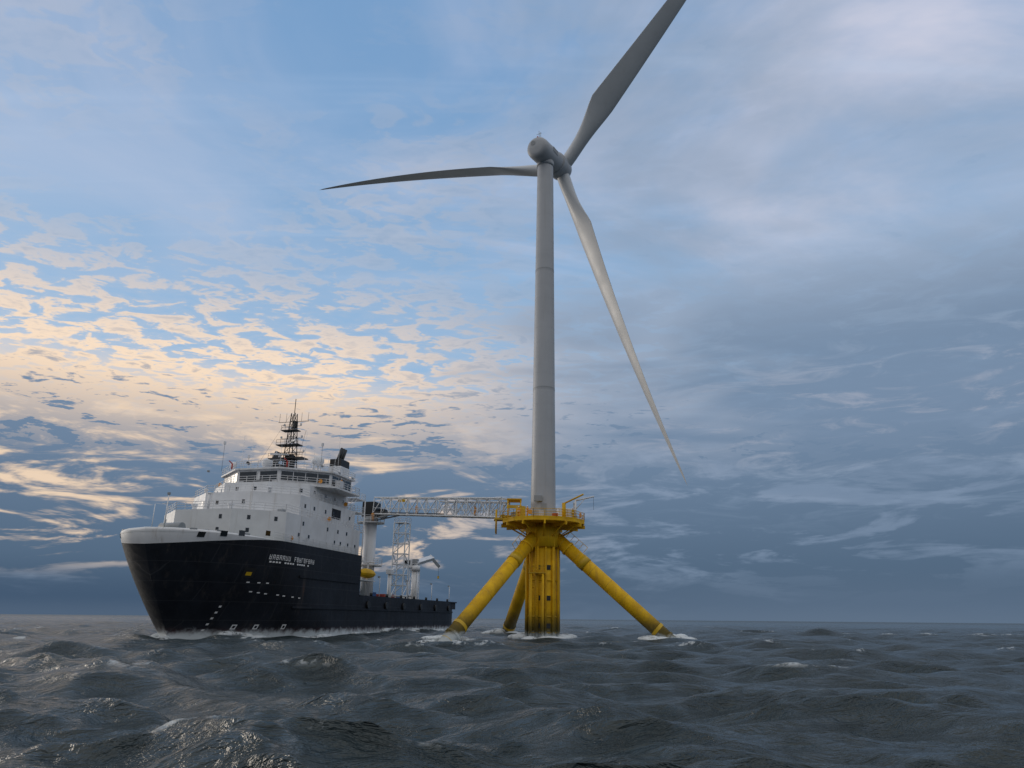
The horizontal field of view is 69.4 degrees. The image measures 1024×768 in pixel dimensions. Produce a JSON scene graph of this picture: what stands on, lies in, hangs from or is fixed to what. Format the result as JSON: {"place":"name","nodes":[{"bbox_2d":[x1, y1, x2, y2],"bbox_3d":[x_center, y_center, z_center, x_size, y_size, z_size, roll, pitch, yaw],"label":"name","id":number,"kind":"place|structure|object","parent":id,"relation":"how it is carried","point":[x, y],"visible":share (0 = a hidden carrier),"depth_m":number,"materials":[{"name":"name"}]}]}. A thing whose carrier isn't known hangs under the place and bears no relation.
{"place":"outdoors","nodes":[
{"label":"outdoors","id":0,"kind":"place"},
{"bbox_2d":[0,614,1023,767],"bbox_3d":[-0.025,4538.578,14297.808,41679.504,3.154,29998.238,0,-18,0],"label":"sea","id":1,"kind":"structure","parent":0,"point":[102,691],"depth_m":29.21,"materials":[{"name":"liquid"}]},
{"bbox_2d":[120,401,510,639],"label":"ship","id":2,"kind":"object","parent":1,"relation":"on","point":[270,548],"visible":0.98,"depth_m":110.43,"materials":[{"name":"black metal"}]},
{"bbox_2d":[151,628,696,642],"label":"sea foam","id":3,"kind":"object","parent":1,"relation":"on","point":[520,635],"visible":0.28,"depth_m":107.20,"materials":[{"name":"white"}]},
{"bbox_2d":[438,494,676,640],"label":"turbine foundation","id":4,"kind":"object","parent":1,"relation":"on","point":[544,542],"visible":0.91,"depth_m":111.81,"materials":[{"name":"yellow paint"}]},
{"bbox_2d":[321,0,686,515],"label":"wind turbine","id":5,"kind":"object","parent":4,"relation":"on","point":[548,158],"visible":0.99,"depth_m":133.46,"materials":[{"name":"paint"}]},
{"bbox_2d":[0,0,1023,622],"label":"sky","id":6,"kind":"structure","parent":0,"point":[806,217],"materials":[{"name":"blue"}]}
]}

